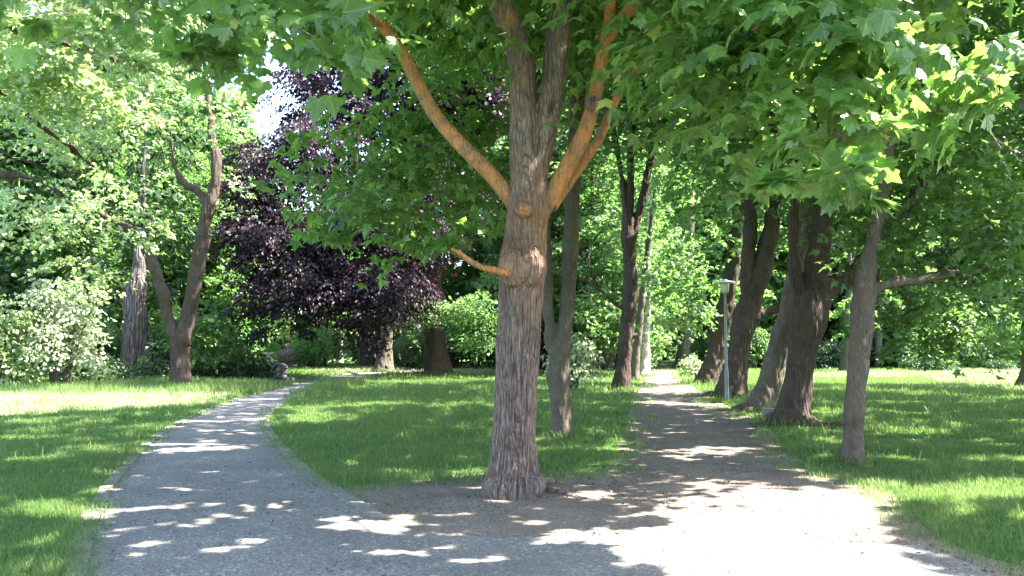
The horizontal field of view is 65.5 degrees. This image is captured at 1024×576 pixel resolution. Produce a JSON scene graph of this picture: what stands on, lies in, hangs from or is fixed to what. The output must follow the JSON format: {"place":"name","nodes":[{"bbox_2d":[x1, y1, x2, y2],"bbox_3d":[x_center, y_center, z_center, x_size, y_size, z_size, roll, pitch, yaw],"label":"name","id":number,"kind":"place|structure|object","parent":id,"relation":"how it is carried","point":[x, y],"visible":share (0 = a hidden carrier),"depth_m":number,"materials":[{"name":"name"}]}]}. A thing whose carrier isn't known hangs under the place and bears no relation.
{"place":"outdoors","nodes":[
{"label":"outdoors","id":0,"kind":"place"},
{"bbox_2d":[6,1,999,347],"label":"sky","id":1,"kind":"structure","parent":0,"point":[267,110],"materials":[{"name":"white"}]},
{"bbox_2d":[0,353,1023,575],"bbox_3d":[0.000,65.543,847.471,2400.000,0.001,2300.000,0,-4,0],"label":"ground","id":2,"kind":"structure","parent":0,"point":[548,468],"depth_m":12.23,"materials":[{"name":"green plant"}]},
{"bbox_2d":[0,359,45,382],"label":"shrub","id":3,"kind":"object","parent":2,"relation":"on","point":[29,371],"visible":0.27,"depth_m":33.60,"materials":[{"name":"green plant"}]},
{"bbox_2d":[0,292,49,384],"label":"pale bush","id":4,"kind":"object","parent":2,"relation":"on","point":[5,351],"visible":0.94,"depth_m":30.93,"materials":[{"name":"green plant"}]},
{"bbox_2d":[0,117,55,293],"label":"park tree","id":5,"kind":"object","parent":2,"relation":"on","point":[2,150],"visible":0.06,"depth_m":46.29,"materials":[{"name":"green plant"}]},
{"bbox_2d":[7,331,75,377],"bbox_3d":[-23.352,3.242,39.758,3.633,2.962,3.883,-2,-5,23],"label":"shrub","id":6,"kind":"object","parent":2,"relation":"on","point":[39,365],"visible":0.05,"depth_m":39.25,"materials":[{"name":"green plant"}]},
{"bbox_2d":[0,16,97,333],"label":"park tree","id":7,"kind":"object","parent":2,"relation":"on","point":[12,265],"visible":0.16,"depth_m":44.46,"materials":[{"name":"green plant"}]},
{"bbox_2d":[0,277,117,384],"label":"pale bush","id":8,"kind":"object","parent":2,"relation":"on","point":[54,354],"visible":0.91,"depth_m":32.08,"materials":[{"name":"green plant"}]},
{"bbox_2d":[0,97,131,306],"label":"park tree","id":9,"kind":"object","parent":2,"relation":"on","point":[32,167],"visible":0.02,"depth_m":48.38,"materials":[{"name":"green plant"}]},
{"bbox_2d":[30,316,122,375],"bbox_3d":[-20.601,2.920,38.515,4.683,3.458,4.113,4,-6,-43],"label":"shrub","id":10,"kind":"object","parent":2,"relation":"on","point":[115,339],"visible":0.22,"depth_m":38.50,"materials":[{"name":"green plant"}]},
{"bbox_2d":[45,355,119,383],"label":"shrub","id":11,"kind":"object","parent":2,"relation":"on","point":[83,370],"visible":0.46,"depth_m":34.43,"materials":[{"name":"green plant"}]},
{"bbox_2d":[16,103,183,350],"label":"park tree","id":12,"kind":"object","parent":2,"relation":"on","point":[121,173],"visible":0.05,"depth_m":54.60,"materials":[{"name":"green plant"}]},
{"bbox_2d":[88,329,120,358],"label":"shrub","id":13,"kind":"object","parent":2,"relation":"on","point":[116,350],"visible":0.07,"depth_m":39.09,"materials":[{"name":"green plant"}]},
{"bbox_2d":[76,355,133,380],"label":"shrub","id":14,"kind":"object","parent":2,"relation":"on","point":[122,370],"visible":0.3,"depth_m":35.73,"materials":[{"name":"green plant"}]},
{"bbox_2d":[0,27,234,338],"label":"park tree","id":15,"kind":"object","parent":2,"relation":"on","point":[197,177],"visible":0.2,"depth_m":45.17,"materials":[{"name":"green plant"}]},
{"bbox_2d":[57,55,210,378],"bbox_3d":[-19.716,-3.308,40.508,8.494,16.568,6.445,0,-4,0],"label":"ribbed tree","id":16,"kind":"object","parent":2,"relation":"on","point":[135,339],"visible":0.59,"depth_m":39.65,"materials":[{"name":"green plant"}]},
{"bbox_2d":[0,0,271,383],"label":"shaped tree","id":17,"kind":"object","parent":2,"relation":"on","point":[179,336],"visible":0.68,"depth_m":31.27,"materials":[{"name":"green plant"}]},
{"bbox_2d":[0,0,285,276],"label":"overhanging tree","id":18,"kind":"object","parent":2,"relation":"on","point":[63,75],"visible":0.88,"depth_m":15.53,"materials":[{"name":"green plant"}]},
{"bbox_2d":[127,357,192,380],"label":"shrub","id":19,"kind":"object","parent":2,"relation":"on","point":[157,370],"visible":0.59,"depth_m":35.31,"materials":[{"name":"green plant"}]},
{"bbox_2d":[148,318,178,364],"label":"shrub","id":20,"kind":"object","parent":2,"relation":"on","point":[156,336],"visible":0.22,"depth_m":43.26,"materials":[{"name":"green plant"}]},
{"bbox_2d":[99,63,253,352],"bbox_3d":[-26.205,-5.699,60.621,13.920,24.419,16.123,-1,-5,17],"label":"park tree","id":21,"kind":"object","parent":2,"relation":"on","point":[172,136],"visible":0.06,"depth_m":58.81,"materials":[{"name":"green plant"}]},
{"bbox_2d":[165,358,218,380],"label":"shrub","id":22,"kind":"object","parent":2,"relation":"on","point":[197,372],"visible":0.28,"depth_m":36.63,"materials":[{"name":"green plant"}]},
{"bbox_2d":[158,321,236,361],"bbox_3d":[-16.562,3.129,42.131,3.997,3.596,5.047,0,-4,-2],"label":"shrub","id":23,"kind":"object","parent":2,"relation":"on","point":[160,354],"visible":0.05,"depth_m":41.34,"materials":[{"name":"green plant"}]},
{"bbox_2d":[128,114,271,354],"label":"park tree","id":24,"kind":"object","parent":2,"relation":"on","point":[224,140],"visible":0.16,"depth_m":56.55,"materials":[{"name":"green plant"}]},
{"bbox_2d":[137,294,266,379],"bbox_3d":[-14.774,2.403,38.247,5.177,4.433,5.565,-2,-5,29],"label":"shrub","id":25,"kind":"object","parent":2,"relation":"on","point":[213,323],"visible":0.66,"depth_m":37.65,"materials":[{"name":"green plant"}]},
{"bbox_2d":[205,360,248,380],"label":"shrub","id":26,"kind":"object","parent":2,"relation":"on","point":[223,373],"visible":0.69,"depth_m":37.51,"materials":[{"name":"green plant"}]},
{"bbox_2d":[159,83,309,359],"bbox_3d":[-21.415,-4.717,60.234,12.735,22.379,12.448,1,-4,-12],"label":"park tree","id":27,"kind":"object","parent":2,"relation":"on","point":[250,130],"visible":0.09,"depth_m":59.33,"materials":[{"name":"green plant"}]},
{"bbox_2d":[230,360,266,379],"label":"shrub","id":28,"kind":"object","parent":2,"relation":"on","point":[250,370],"visible":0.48,"depth_m":38.58,"materials":[{"name":"green plant"}]},
{"bbox_2d":[240,355,282,378],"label":"shrub","id":29,"kind":"object","parent":2,"relation":"on","point":[269,372],"visible":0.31,"depth_m":39.89,"materials":[{"name":"green plant"}]},
{"bbox_2d":[231,206,293,360],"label":"park tree","id":30,"kind":"object","parent":2,"relation":"on","point":[280,321],"depth_m":72.64,"materials":[{"name":"green plant"}]},
{"bbox_2d":[254,339,281,362],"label":"shrub","id":31,"kind":"object","parent":2,"relation":"on","point":[264,355],"visible":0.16,"depth_m":71.42,"materials":[{"name":"green plant"}]},
{"bbox_2d":[263,352,273,364],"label":"stone pedestal","id":32,"kind":"object","parent":2,"relation":"on","point":[271,356],"visible":0.54,"depth_m":69.46,"materials":[{"name":"grey stone"}]},
{"bbox_2d":[255,265,308,361],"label":"park tree","id":33,"kind":"object","parent":2,"relation":"on","point":[293,329],"visible":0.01,"depth_m":89.94,"materials":[{"name":"green plant"}]},
{"bbox_2d":[270,363,296,383],"bbox_3d":[-10.126,3.803,35.354,1.163,0.938,0.575,-1,-4,12],"label":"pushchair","id":34,"kind":"object","parent":2,"relation":"on","point":[282,368],"visible":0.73,"depth_m":35.26,"materials":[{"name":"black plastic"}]},
{"bbox_2d":[272,336,294,363],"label":"shrub","id":35,"kind":"object","parent":2,"relation":"on","point":[282,346],"visible":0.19,"depth_m":77.08,"materials":[{"name":"green plant"}]},
{"bbox_2d":[272,198,304,363],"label":"distant tree","id":36,"kind":"object","parent":2,"relation":"on","point":[286,342],"visible":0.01,"depth_m":74.21,"materials":[{"name":"green plant"}]},
{"bbox_2d":[278,347,318,366],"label":"mauve shrub","id":37,"kind":"object","parent":2,"relation":"on","point":[288,356],"visible":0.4,"depth_m":67.06,"materials":[{"name":"grey plant"}]},
{"bbox_2d":[290,328,338,367],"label":"shrub","id":38,"kind":"object","parent":2,"relation":"on","point":[308,354],"visible":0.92,"depth_m":65.38,"materials":[{"name":"green plant"}]},
{"bbox_2d":[295,325,344,365],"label":"shrub","id":39,"kind":"object","parent":2,"relation":"on","point":[337,357],"visible":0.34,"depth_m":69.50,"materials":[{"name":"green plant"}]},
{"bbox_2d":[289,252,359,360],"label":"park tree","id":40,"kind":"object","parent":2,"relation":"on","point":[302,328],"visible":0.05,"depth_m":86.91,"materials":[{"name":"green plant"}]},
{"bbox_2d":[316,249,351,362],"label":"distant tree","id":41,"kind":"object","parent":2,"relation":"on","point":[332,332],"visible":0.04,"depth_m":84.18,"materials":[{"name":"green plant"}]},
{"bbox_2d":[322,252,358,362],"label":"distant tree","id":42,"kind":"object","parent":2,"relation":"on","point":[329,325],"visible":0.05,"depth_m":83.84,"materials":[{"name":"green plant"}]},
{"bbox_2d":[341,335,372,363],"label":"shrub","id":43,"kind":"object","parent":2,"relation":"on","point":[349,354],"visible":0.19,"depth_m":79.35,"materials":[{"name":"green plant"}]},
{"bbox_2d":[208,27,509,375],"bbox_3d":[-6.910,-6.472,43.948,17.355,23.467,16.479,0,-4,0],"label":"copper beech","id":44,"kind":"object","parent":2,"relation":"on","point":[256,238],"visible":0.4,"depth_m":39.04,"materials":[{"name":"purple plant"}]},
{"bbox_2d":[355,340,379,363],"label":"shrub","id":45,"kind":"object","parent":2,"relation":"on","point":[371,355],"visible":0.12,"depth_m":73.41,"materials":[{"name":"green plant"}]},
{"bbox_2d":[350,249,386,366],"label":"distant tree","id":46,"kind":"object","parent":2,"relation":"on","point":[363,361],"visible":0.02,"depth_m":66.00,"materials":[{"name":"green plant"}]},
{"bbox_2d":[346,250,454,364],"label":"park tree","id":47,"kind":"object","parent":2,"relation":"on","point":[395,336],"visible":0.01,"depth_m":75.71,"materials":[{"name":"green plant"}]},
{"bbox_2d":[393,330,424,368],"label":"shrub","id":48,"kind":"object","parent":2,"relation":"on","point":[405,343],"visible":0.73,"depth_m":60.01,"materials":[{"name":"green plant"}]},
{"bbox_2d":[371,278,497,371],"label":"mossy tree","id":49,"kind":"object","parent":2,"relation":"on","point":[471,306],"visible":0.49,"depth_m":41.33,"materials":[{"name":"green plant"}]},
{"bbox_2d":[380,120,497,365],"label":"park tree","id":50,"kind":"object","parent":2,"relation":"on","point":[454,297],"visible":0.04,"depth_m":67.62,"materials":[{"name":"green plant"}]},
{"bbox_2d":[178,2,703,439],"bbox_3d":[-0.891,-3.754,16.465,13.799,13.708,13.141,0,-4,0],"label":"twin tree","id":51,"kind":"object","parent":2,"relation":"on","point":[557,338],"visible":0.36,"depth_m":13.94,"materials":[{"name":"grey plant"}]},
{"bbox_2d":[418,308,494,368],"bbox_3d":[-4.079,3.781,60.456,6.232,5.065,5.790,1,-4,-8],"label":"shrub","id":52,"kind":"object","parent":2,"relation":"on","point":[450,343],"visible":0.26,"depth_m":59.83,"materials":[{"name":"green plant"}]},
{"bbox_2d":[452,315,493,365],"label":"shrub","id":53,"kind":"object","parent":2,"relation":"on","point":[473,363],"visible":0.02,"depth_m":66.08,"materials":[{"name":"green plant"}]},
{"bbox_2d":[452,314,496,368],"bbox_3d":[-1.598,3.668,60.710,6.168,5.345,6.067,1,-4,-7],"label":"shrub","id":54,"kind":"object","parent":2,"relation":"on","point":[489,363],"visible":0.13,"depth_m":59.17,"materials":[{"name":"green plant"}]},
{"bbox_2d":[423,78,564,366],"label":"park tree","id":55,"kind":"object","parent":2,"relation":"on","point":[467,269],"visible":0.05,"depth_m":63.75,"materials":[{"name":"green plant"}]},
{"bbox_2d":[0,0,1023,499],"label":"maple tree","id":56,"kind":"object","parent":2,"relation":"on","point":[852,82],"visible":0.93,"depth_m":7.01,"materials":[{"name":"green plant"}]},
{"bbox_2d":[455,114,598,364],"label":"park tree","id":57,"kind":"object","parent":2,"relation":"on","point":[487,257],"visible":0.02,"depth_m":61.48,"materials":[{"name":"green plant"}]},
{"bbox_2d":[477,150,618,372],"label":"park tree","id":58,"kind":"object","parent":2,"relation":"on","point":[496,246],"visible":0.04,"depth_m":49.35,"materials":[{"name":"green plant"}]},
{"bbox_2d":[382,22,721,390],"bbox_3d":[1.839,-5.060,30.718,15.944,18.448,18.200,0,-4,0],"label":"forked tree","id":59,"kind":"object","parent":2,"relation":"on","point":[630,223],"visible":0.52,"depth_m":30.45,"materials":[{"name":"green plant"}]},
{"bbox_2d":[120,367,1021,468],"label":"uncut grass","id":60,"kind":"structure","parent":2,"relation":"on","point":[836,458],"depth_m":16.01,"materials":[{"name":"green plant"}]},
{"bbox_2d":[538,330,607,390],"bbox_3d":[2.266,2.700,29.857,2.626,2.576,2.513,0,-4,0],"label":"flowering shrub","id":61,"kind":"object","parent":2,"relation":"on","point":[576,371],"visible":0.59,"depth_m":29.62,"materials":[{"name":"green plant"}]},
{"bbox_2d":[596,344,616,370],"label":"lilac shrub","id":62,"kind":"object","parent":2,"relation":"on","point":[604,365],"visible":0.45,"depth_m":55.55,"materials":[{"name":"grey plant"}]},
{"bbox_2d":[540,80,676,374],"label":"park tree","id":63,"kind":"object","parent":2,"relation":"on","point":[589,238],"visible":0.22,"depth_m":46.26,"materials":[{"name":"green plant"}]},
{"bbox_2d":[560,135,697,370],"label":"park tree","id":64,"kind":"object","parent":2,"relation":"on","point":[656,230],"visible":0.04,"depth_m":55.54,"materials":[{"name":"green plant"}]},
{"bbox_2d":[585,106,706,312],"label":"park tree","id":65,"kind":"object","parent":2,"relation":"on","point":[663,218],"visible":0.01,"depth_m":80.58,"materials":[{"name":"green plant"}]},
{"bbox_2d":[581,131,719,376],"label":"pale tree","id":66,"kind":"object","parent":2,"relation":"on","point":[644,368],"visible":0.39,"depth_m":44.95,"materials":[{"name":"green plant"}]},
{"bbox_2d":[600,158,707,380],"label":"thin tree","id":67,"kind":"object","parent":2,"relation":"on","point":[635,356],"visible":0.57,"depth_m":39.19,"materials":[{"name":"grey plant"}]},
{"bbox_2d":[650,352,665,368],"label":"shrub","id":68,"kind":"object","parent":2,"relation":"on","point":[659,363],"visible":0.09,"depth_m":60.15,"materials":[{"name":"green plant"}]},
{"bbox_2d":[645,205,676,355],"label":"park tree","id":69,"kind":"object","parent":2,"relation":"on","point":[667,348],"visible":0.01,"depth_m":99.56,"materials":[{"name":"green plant"}]},
{"bbox_2d":[651,329,691,359],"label":"park tree","id":70,"kind":"object","parent":2,"relation":"on","point":[669,354],"visible":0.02,"depth_m":105.20,"materials":[{"name":"green plant"}]},
{"bbox_2d":[651,194,721,360],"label":"park tree","id":71,"kind":"object","parent":2,"relation":"on","point":[705,243],"visible":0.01,"depth_m":83.45,"materials":[{"name":"green plant"}]},
{"bbox_2d":[676,355,702,375],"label":"path shrub","id":72,"kind":"object","parent":2,"relation":"on","point":[692,369],"visible":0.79,"depth_m":45.63,"materials":[{"name":"green plant"}]},
{"bbox_2d":[656,147,738,368],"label":"grey tree","id":73,"kind":"object","parent":2,"relation":"on","point":[684,350],"visible":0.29,"depth_m":61.66,"materials":[{"name":"green plant"}]},
{"bbox_2d":[614,100,781,384],"bbox_3d":[9.897,-4.737,35.488,11.050,18.626,8.936,0,-4,0],"label":"leaning tree","id":74,"kind":"object","parent":2,"relation":"on","point":[711,367],"visible":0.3,"depth_m":35.18,"materials":[{"name":"green plant"}]},
{"bbox_2d":[690,330,727,363],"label":"shrub","id":75,"kind":"object","parent":2,"relation":"on","point":[702,347],"visible":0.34,"depth_m":63.76,"materials":[{"name":"green plant"}]},
{"bbox_2d":[652,145,786,346],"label":"park tree","id":76,"kind":"object","parent":2,"relation":"on","point":[696,227],"visible":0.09,"depth_m":67.78,"materials":[{"name":"green plant"}]},
{"bbox_2d":[714,279,734,398],"bbox_3d":[6.559,1.632,24.421,0.630,3.820,0.630,0,-4,0],"label":"street lamp","id":77,"kind":"object","parent":2,"relation":"on","point":[724,285],"visible":0.94,"depth_m":24.39,"materials":[{"name":"metal"}]},
{"bbox_2d":[611,76,844,396],"bbox_3d":[8.489,-4.248,27.499,10.535,16.373,8.127,0,-4,0],"label":"leaning tree","id":78,"kind":"object","parent":2,"relation":"on","point":[749,313],"visible":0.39,"depth_m":26.53,"materials":[{"name":"brown plant"}]},
{"bbox_2d":[727,327,770,368],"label":"shrub","id":79,"kind":"object","parent":2,"relation":"on","point":[756,349],"visible":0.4,"depth_m":60.22,"materials":[{"name":"green plant"}]},
{"bbox_2d":[694,181,837,366],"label":"park tree","id":80,"kind":"object","parent":2,"relation":"on","point":[763,306],"visible":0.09,"depth_m":64.35,"materials":[{"name":"green plant"}]},
{"bbox_2d":[762,408,774,420],"bbox_3d":[5.608,2.811,17.287,0.400,0.395,0.400,0,-4,0],"label":"tree stump","id":81,"kind":"object","parent":2,"relation":"on","point":[767,410],"visible":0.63,"depth_m":17.21,"materials":[{"name":"plant"}]},
{"bbox_2d":[712,206,845,339],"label":"park tree","id":82,"kind":"object","parent":2,"relation":"on","point":[830,323],"depth_m":70.37,"materials":[{"name":"green plant"}]},
{"bbox_2d":[623,0,968,411],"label":"leaning tree","id":83,"kind":"object","parent":2,"relation":"on","point":[765,390],"visible":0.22,"depth_m":20.42,"materials":[{"name":"brown plant"}]},
{"bbox_2d":[711,198,908,364],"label":"park tree","id":84,"kind":"object","parent":2,"relation":"on","point":[780,260],"visible":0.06,"depth_m":65.16,"materials":[{"name":"green plant"}]},
{"bbox_2d":[814,338,841,368],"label":"shrub","id":85,"kind":"object","parent":2,"relation":"on","point":[826,350],"visible":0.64,"depth_m":61.00,"materials":[{"name":"green plant"}]},
{"bbox_2d":[639,0,1023,428],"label":"broad tree","id":86,"kind":"object","parent":2,"relation":"on","point":[812,306],"visible":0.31,"depth_m":16.61,"materials":[{"name":"green plant"}]},
{"bbox_2d":[829,242,901,371],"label":"distant tree","id":87,"kind":"object","parent":2,"relation":"on","point":[843,365],"visible":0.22,"depth_m":54.01,"materials":[{"name":"green plant"}]},
{"bbox_2d":[835,193,926,367],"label":"distant tree","id":88,"kind":"object","parent":2,"relation":"on","point":[878,343],"visible":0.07,"depth_m":62.14,"materials":[{"name":"green plant"}]},
{"bbox_2d":[743,0,1023,467],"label":"slender tree","id":89,"kind":"object","parent":2,"relation":"on","point":[866,289],"visible":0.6,"depth_m":10.89,"materials":[{"name":"green plant"}]},
{"bbox_2d":[825,151,954,367],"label":"park tree","id":90,"kind":"object","parent":2,"relation":"on","point":[838,325],"visible":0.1,"depth_m":65.49,"materials":[{"name":"green plant"}]},
{"bbox_2d":[869,337,915,367],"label":"shrub","id":91,"kind":"object","parent":2,"relation":"on","point":[886,361],"visible":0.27,"depth_m":62.41,"materials":[{"name":"green plant"}]},
{"bbox_2d":[896,327,954,367],"bbox_3d":[31.376,4.557,60.532,4.618,3.511,4.293,2,-5,-22],"label":"shrub","id":92,"kind":"object","parent":2,"relation":"on","point":[918,351],"visible":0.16,"depth_m":60.26,"materials":[{"name":"green plant"}]},
{"bbox_2d":[898,352,962,370],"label":"dark shrub","id":93,"kind":"object","parent":2,"relation":"on","point":[916,364],"visible":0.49,"depth_m":53.53,"materials":[{"name":"green plant"}]},
{"bbox_2d":[897,192,1016,365],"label":"park tree","id":94,"kind":"object","parent":2,"relation":"on","point":[953,250],"visible":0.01,"depth_m":65.55,"materials":[{"name":"green plant"}]},
{"bbox_2d":[895,2,1023,216],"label":"lawn tree","id":95,"kind":"object","parent":2,"relation":"on","point":[1002,137],"visible":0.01,"depth_m":25.70,"materials":[{"name":"green plant"}]},
{"bbox_2d":[953,332,994,366],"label":"shrub","id":96,"kind":"object","parent":2,"relation":"on","point":[975,355],"visible":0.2,"depth_m":60.60,"materials":[{"name":"green plant"}]},
{"bbox_2d":[940,93,1023,385],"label":"lawn tree","id":97,"kind":"object","parent":2,"relation":"on","point":[1020,378],"visible":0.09,"depth_m":31.37,"materials":[{"name":"green plant"}]},
{"bbox_2d":[942,199,1023,323],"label":"park tree","id":98,"kind":"object","parent":2,"relation":"on","point":[1007,296],"visible":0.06,"depth_m":65.58,"materials":[{"name":"green plant"}]},
{"bbox_2d":[981,312,1021,368],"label":"shrub","id":99,"kind":"object","parent":2,"relation":"on","point":[1002,353],"visible":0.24,"depth_m":60.05,"materials":[{"name":"green plant"}]},
{"bbox_2d":[983,357,1020,370],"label":"dark shrub","id":100,"kind":"object","parent":2,"relation":"on","point":[1002,364],"visible":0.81,"depth_m":55.54,"materials":[{"name":"green plant"}]},
{"bbox_2d":[1004,9,1023,167],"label":"lawn tree","id":101,"kind":"object","parent":2,"relation":"on","point":[1022,150],"visible":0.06,"depth_m":21.39,"materials":[{"name":"green plant"}]},
{"bbox_2d":[0,364,1023,500],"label":"dry grass","id":102,"kind":"structure","parent":0,"point":[160,400],"depth_m":24.89,"materials":[{"name":"green plant"}]},
{"bbox_2d":[87,370,992,575],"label":"asphalt path","id":103,"kind":"structure","parent":0,"point":[298,544],"depth_m":6.54,"materials":[{"name":"grey asphalt"}]},
{"bbox_2d":[63,374,383,575],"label":"path kerb","id":104,"kind":"structure","parent":103,"relation":"on","point":[368,510],"depth_m":8.86,"materials":[{"name":"stone"}]},
{"bbox_2d":[341,363,1023,575],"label":"dirt path","id":105,"kind":"structure","parent":0,"point":[542,516],"depth_m":8.36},
{"bbox_2d":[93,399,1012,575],"bbox_3d":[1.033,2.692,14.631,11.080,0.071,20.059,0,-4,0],"label":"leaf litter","id":106,"kind":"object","parent":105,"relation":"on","point":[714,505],"visible":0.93,"depth_m":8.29,"materials":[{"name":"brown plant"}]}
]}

